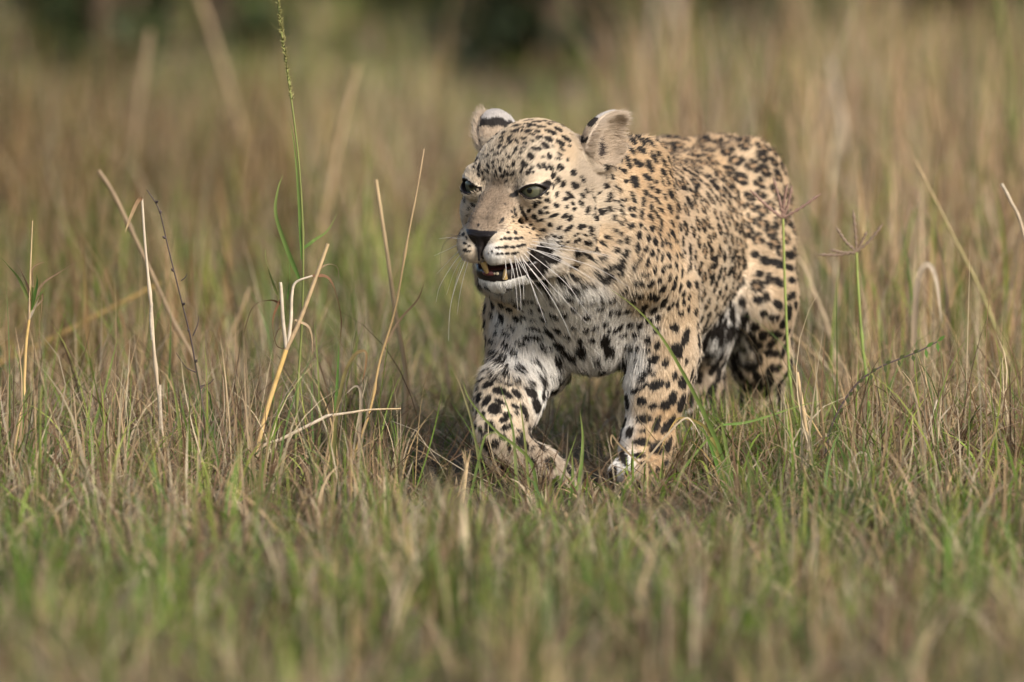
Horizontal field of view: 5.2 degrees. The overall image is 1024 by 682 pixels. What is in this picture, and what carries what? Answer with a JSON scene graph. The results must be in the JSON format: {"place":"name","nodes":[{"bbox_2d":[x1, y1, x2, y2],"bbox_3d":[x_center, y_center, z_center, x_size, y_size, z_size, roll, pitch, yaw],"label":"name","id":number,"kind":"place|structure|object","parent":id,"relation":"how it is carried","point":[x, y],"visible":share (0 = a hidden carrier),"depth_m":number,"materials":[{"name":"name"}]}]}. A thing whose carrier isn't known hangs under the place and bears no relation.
{"place":"outdoors","nodes":[
{"label":"outdoors","id":0,"kind":"place"},
{"bbox_2d":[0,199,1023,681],"bbox_3d":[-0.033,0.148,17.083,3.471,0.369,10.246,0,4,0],"label":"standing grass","id":1,"kind":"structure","parent":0,"point":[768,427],"depth_m":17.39,"materials":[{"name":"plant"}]},
{"bbox_2d":[0,0,1023,681],"bbox_3d":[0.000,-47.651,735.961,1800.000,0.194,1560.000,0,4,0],"label":"ground","id":2,"kind":"structure","parent":0,"point":[508,84],"depth_m":17.65,"materials":[{"name":"plant"}]},
{"bbox_2d":[0,0,20,27],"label":"shrub","id":3,"kind":"object","parent":2,"relation":"on","point":[5,3],"visible":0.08,"depth_m":34.91,"materials":[{"name":"green plant"}]},
{"bbox_2d":[0,221,75,454],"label":"whorled stalk","id":4,"kind":"object","parent":2,"relation":"on","point":[32,300],"visible":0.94,"depth_m":17.53,"materials":[{"name":"beige plant"}]},
{"bbox_2d":[0,281,161,364],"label":"blurred reed","id":5,"kind":"object","parent":2,"relation":"on","point":[69,329],"visible":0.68,"depth_m":19.24,"materials":[{"name":"beige plant"}]},
{"bbox_2d":[8,0,186,104],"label":"shrub","id":6,"kind":"object","parent":2,"relation":"on","point":[87,12],"visible":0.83,"depth_m":29.40,"materials":[{"name":"green plant"}]},
{"bbox_2d":[79,339,119,477],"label":"blade tuft","id":7,"kind":"object","parent":2,"relation":"on","point":[98,410],"visible":0.45,"depth_m":17.55,"materials":[{"name":"beige plant"}]},
{"bbox_2d":[125,29,152,229],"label":"blurred reed","id":8,"kind":"object","parent":2,"relation":"on","point":[141,82],"visible":0.32,"depth_m":23.51,"materials":[{"name":"beige plant"}]},
{"bbox_2d":[125,197,167,494],"bbox_3d":[-0.563,0.010,17.538,0.066,0.464,0.010,0,4,-3],"label":"broken stalk","id":9,"kind":"object","parent":2,"relation":"on","point":[152,335],"visible":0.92,"depth_m":17.53,"materials":[{"name":"beige plant"}]},
{"bbox_2d":[97,170,208,436],"bbox_3d":[-0.578,-0.046,18.388,0.185,0.463,0.012,0,4,0],"label":"diagonal reed","id":10,"kind":"object","parent":2,"relation":"on","point":[130,228],"visible":0.78,"depth_m":18.38,"materials":[{"name":"beige plant"}]},
{"bbox_2d":[165,372,187,490],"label":"blade tuft","id":11,"kind":"object","parent":2,"relation":"on","point":[178,421],"visible":0.49,"depth_m":17.55,"materials":[{"name":"beige plant"}]},
{"bbox_2d":[147,190,213,452],"bbox_3d":[-0.511,0.005,17.538,0.104,0.477,0.008,0,4,0],"label":"budding twig","id":12,"kind":"object","parent":2,"relation":"on","point":[182,303],"visible":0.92,"depth_m":17.54,"materials":[{"name":"brown plant"}]},
{"bbox_2d":[135,0,301,81],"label":"shrub","id":13,"kind":"object","parent":2,"relation":"on","point":[261,18],"visible":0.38,"depth_m":32.38,"materials":[{"name":"green plant"}]},
{"bbox_2d":[191,287,251,405],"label":"blurred reed","id":14,"kind":"object","parent":2,"relation":"on","point":[237,317],"visible":0.29,"depth_m":19.04,"materials":[{"name":"beige plant"}]},
{"bbox_2d":[198,0,262,216],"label":"blurred reed","id":15,"kind":"object","parent":2,"relation":"on","point":[230,94],"visible":0.39,"depth_m":24.51,"materials":[{"name":"beige plant"}]},
{"bbox_2d":[181,0,311,13],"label":"shrub","id":16,"kind":"object","parent":2,"relation":"on","point":[297,3],"visible":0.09,"depth_m":36.49,"materials":[{"name":"green plant"}]},
{"bbox_2d":[243,243,341,485],"bbox_3d":[-0.339,0.046,17.522,0.154,0.395,0.008,0,4,0],"label":"leaning cane","id":17,"kind":"object","parent":2,"relation":"on","point":[288,338],"visible":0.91,"depth_m":17.52,"materials":[{"name":"beige plant"}]},
{"bbox_2d":[271,0,335,490],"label":"seeding stalk","id":18,"kind":"object","parent":2,"relation":"on","point":[300,213],"visible":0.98,"depth_m":17.56,"materials":[{"name":"green plant"}]},
{"bbox_2d":[256,64,359,303],"bbox_3d":[-0.399,-0.284,21.729,0.218,0.491,0.014,0,4,0],"label":"blurred reed","id":19,"kind":"object","parent":2,"relation":"on","point":[340,138],"visible":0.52,"depth_m":21.72,"materials":[{"name":"beige plant"}]},
{"bbox_2d":[251,408,400,464],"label":"fallen stalk","id":20,"kind":"object","parent":2,"relation":"on","point":[319,420],"visible":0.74,"depth_m":17.48,"materials":[{"name":"beige plant"}]},
{"bbox_2d":[314,323,338,478],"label":"blade tuft","id":21,"kind":"object","parent":2,"relation":"on","point":[335,402],"visible":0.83,"depth_m":17.64,"materials":[{"name":"beige plant"}]},
{"bbox_2d":[332,349,367,482],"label":"arched leaf","id":22,"kind":"object","parent":2,"relation":"on","point":[354,355],"visible":0.81,"depth_m":17.54,"materials":[{"name":"beige plant"}]},
{"bbox_2d":[346,385,362,485],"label":"arched leaf","id":23,"kind":"object","parent":2,"relation":"on","point":[360,414],"visible":0.7,"depth_m":17.57,"materials":[{"name":"beige plant"}]},
{"bbox_2d":[374,179,407,471],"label":"tan reed","id":24,"kind":"object","parent":2,"relation":"on","point":[402,349],"visible":0.76,"depth_m":17.98,"materials":[{"name":"beige plant"}]},
{"bbox_2d":[397,280,450,338],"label":"blurred reed","id":25,"kind":"object","parent":2,"relation":"on","point":[445,296],"visible":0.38,"depth_m":20.54,"materials":[{"name":"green plant"}]},
{"bbox_2d":[461,449,470,502],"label":"broken tuft","id":26,"kind":"object","parent":2,"relation":"on","point":[465,461],"visible":0.59,"depth_m":17.39,"materials":[{"name":"beige plant"}]},
{"bbox_2d":[450,371,494,499],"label":"blade tuft","id":27,"kind":"object","parent":2,"relation":"on","point":[477,450],"visible":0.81,"depth_m":17.45,"materials":[{"name":"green plant"}]},
{"bbox_2d":[373,0,585,15],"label":"shrub","id":28,"kind":"object","parent":2,"relation":"on","point":[488,4],"visible":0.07,"depth_m":36.25,"materials":[{"name":"green plant"}]},
{"bbox_2d":[463,382,539,507],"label":"blade tuft","id":29,"kind":"object","parent":2,"relation":"on","point":[527,457],"visible":0.77,"depth_m":17.30,"materials":[{"name":"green plant"}]},
{"bbox_2d":[0,0,1023,427],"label":"meadow grass","id":30,"kind":"structure","parent":2,"relation":"on","point":[56,152],"depth_m":23.67,"materials":[{"name":"beige plant"}]},
{"bbox_2d":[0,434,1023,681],"bbox_3d":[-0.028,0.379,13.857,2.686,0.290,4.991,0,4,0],"label":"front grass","id":31,"kind":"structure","parent":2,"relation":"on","point":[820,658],"depth_m":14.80,"materials":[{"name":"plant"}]},
{"bbox_2d":[0,251,1023,681],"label":"dead thatch","id":32,"kind":"object","parent":2,"relation":"on","point":[562,437],"visible":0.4,"depth_m":16.95,"materials":[{"name":"beige plant"}]},
{"bbox_2d":[0,434,1023,681],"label":"grass","id":33,"kind":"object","parent":2,"relation":"on","point":[516,628],"visible":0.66,"depth_m":14.72,"materials":[{"name":"green plant"}]},
{"bbox_2d":[0,149,1023,498],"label":"grass stalks","id":34,"kind":"object","parent":2,"relation":"on","point":[352,342],"depth_m":18.31,"materials":[{"name":"beige plant"}]},
{"bbox_2d":[411,0,658,77],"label":"shrub","id":35,"kind":"object","parent":2,"relation":"on","point":[493,32],"visible":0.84,"depth_m":31.94,"materials":[{"name":"green plant"}]},
{"bbox_2d":[554,413,583,504],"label":"blade tuft","id":36,"kind":"object","parent":2,"relation":"on","point":[581,464],"visible":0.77,"depth_m":17.30,"materials":[{"name":"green plant"}]},
{"bbox_2d":[434,105,800,487],"bbox_3d":[0.254,-0.081,18.085,0.345,0.615,1.355,2,4,23],"label":"leopard","id":37,"kind":"object","parent":2,"relation":"on","point":[566,232],"visible":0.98,"depth_m":17.69,"materials":[{"name":"beige fur"}]},
{"bbox_2d":[610,434,665,499],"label":"arched leaf","id":38,"kind":"object","parent":2,"relation":"on","point":[623,448],"visible":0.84,"depth_m":17.43,"materials":[{"name":"beige plant"}]},
{"bbox_2d":[646,0,656,79],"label":"blurred reed","id":39,"kind":"object","parent":2,"relation":"on","point":[652,9],"visible":0.19,"depth_m":26.50,"materials":[{"name":"beige plant"}]},
{"bbox_2d":[619,417,699,493],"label":"arched leaf","id":40,"kind":"object","parent":2,"relation":"on","point":[652,452],"visible":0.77,"depth_m":17.41,"materials":[{"name":"beige plant"}]},
{"bbox_2d":[645,0,757,48],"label":"shrub","id":41,"kind":"object","parent":2,"relation":"on","point":[722,11],"visible":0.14,"depth_m":34.69,"materials":[{"name":"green plant"}]},
{"bbox_2d":[613,291,823,495],"bbox_3d":[0.313,0.081,17.504,0.341,0.328,0.059,-1,4,-13],"label":"green clump","id":42,"kind":"object","parent":2,"relation":"on","point":[713,441],"visible":0.77,"depth_m":17.52,"materials":[{"name":"green plant"}]},
{"bbox_2d":[634,0,853,53],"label":"shrub","id":43,"kind":"object","parent":2,"relation":"on","point":[749,15],"visible":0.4,"depth_m":34.15,"materials":[{"name":"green plant"}]},
{"bbox_2d":[750,177,820,426],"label":"finger grass","id":44,"kind":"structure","parent":2,"relation":"on","point":[782,216],"depth_m":17.95,"materials":[{"name":"plant"}]},
{"bbox_2d":[793,363,815,489],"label":"broken tuft","id":45,"kind":"object","parent":2,"relation":"on","point":[803,407],"visible":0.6,"depth_m":17.52,"materials":[{"name":"beige plant"}]},
{"bbox_2d":[792,334,864,403],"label":"blurred reed","id":46,"kind":"object","parent":2,"relation":"on","point":[811,352],"visible":0.33,"depth_m":18.74,"materials":[{"name":"beige plant"}]},
{"bbox_2d":[818,210,882,426],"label":"finger grass","id":47,"kind":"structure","parent":2,"relation":"on","point":[856,250],"depth_m":18.03,"materials":[{"name":"plant"}]},
{"bbox_2d":[827,59,874,238],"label":"blurred reed","id":48,"kind":"object","parent":2,"relation":"on","point":[843,137],"visible":0.3,"depth_m":23.52,"materials":[{"name":"beige plant"}]},
{"bbox_2d":[838,451,872,485],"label":"pale stem","id":49,"kind":"object","parent":2,"relation":"on","point":[855,458],"visible":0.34,"depth_m":17.49,"materials":[{"name":"beige plant"}]},
{"bbox_2d":[847,209,915,368],"bbox_3d":[0.619,-0.068,19.539,0.151,0.317,0.007,0,4,0],"label":"blurred reed","id":50,"kind":"object","parent":2,"relation":"on","point":[903,251],"visible":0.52,"depth_m":19.53,"materials":[{"name":"beige plant"}]},
{"bbox_2d":[824,336,944,465],"bbox_3d":[0.572,0.116,17.544,0.192,0.251,0.009,0,4,0],"label":"leafy twig","id":51,"kind":"object","parent":2,"relation":"on","point":[857,386],"visible":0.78,"depth_m":17.54,"materials":[{"name":"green plant"}]},
{"bbox_2d":[907,262,941,428],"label":"hooked reed","id":52,"kind":"object","parent":2,"relation":"on","point":[917,283],"visible":0.74,"depth_m":18.34,"materials":[{"name":"beige plant"}]},
{"bbox_2d":[907,408,949,491],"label":"pale stem","id":53,"kind":"object","parent":2,"relation":"on","point":[918,458],"visible":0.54,"depth_m":17.50,"materials":[{"name":"beige plant"}]},
{"bbox_2d":[926,400,937,437],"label":"pale stem","id":54,"kind":"object","parent":2,"relation":"on","point":[936,401],"visible":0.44,"depth_m":17.52,"materials":[{"name":"beige plant"}]},
{"bbox_2d":[851,0,1023,38],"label":"shrub","id":55,"kind":"object","parent":2,"relation":"on","point":[962,4],"visible":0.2,"depth_m":35.96,"materials":[{"name":"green plant"}]},
{"bbox_2d":[913,158,1020,393],"bbox_3d":[0.761,-0.066,18.637,0.209,0.467,0.008,0,4,0],"label":"tan reed","id":56,"kind":"object","parent":2,"relation":"on","point":[962,254],"visible":0.89,"depth_m":18.63,"materials":[{"name":"beige plant"}]},
{"bbox_2d":[976,44,997,187],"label":"blurred reed","id":57,"kind":"object","parent":2,"relation":"on","point":[988,89],"visible":0.12,"depth_m":24.51,"materials":[{"name":"beige plant"}]},
{"bbox_2d":[977,0,1018,221],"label":"blurred reed","id":58,"kind":"object","parent":2,"relation":"on","point":[1010,124],"visible":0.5,"depth_m":22.51,"materials":[{"name":"beige plant"}]},
{"bbox_2d":[999,408,1013,460],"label":"pale stem","id":59,"kind":"object","parent":2,"relation":"on","point":[1005,437],"visible":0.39,"depth_m":17.53,"materials":[{"name":"beige plant"}]},
{"bbox_2d":[1000,183,1023,240],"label":"tan reed","id":60,"kind":"object","parent":2,"relation":"on","point":[1013,207],"visible":1,"depth_m":17.97,"materials":[{"name":"beige plant"}]},
{"bbox_2d":[423,0,904,15],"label":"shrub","id":61,"kind":"object","parent":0,"point":[592,3],"visible":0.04,"depth_m":37.46,"materials":[{"name":"green plant"}]}
]}

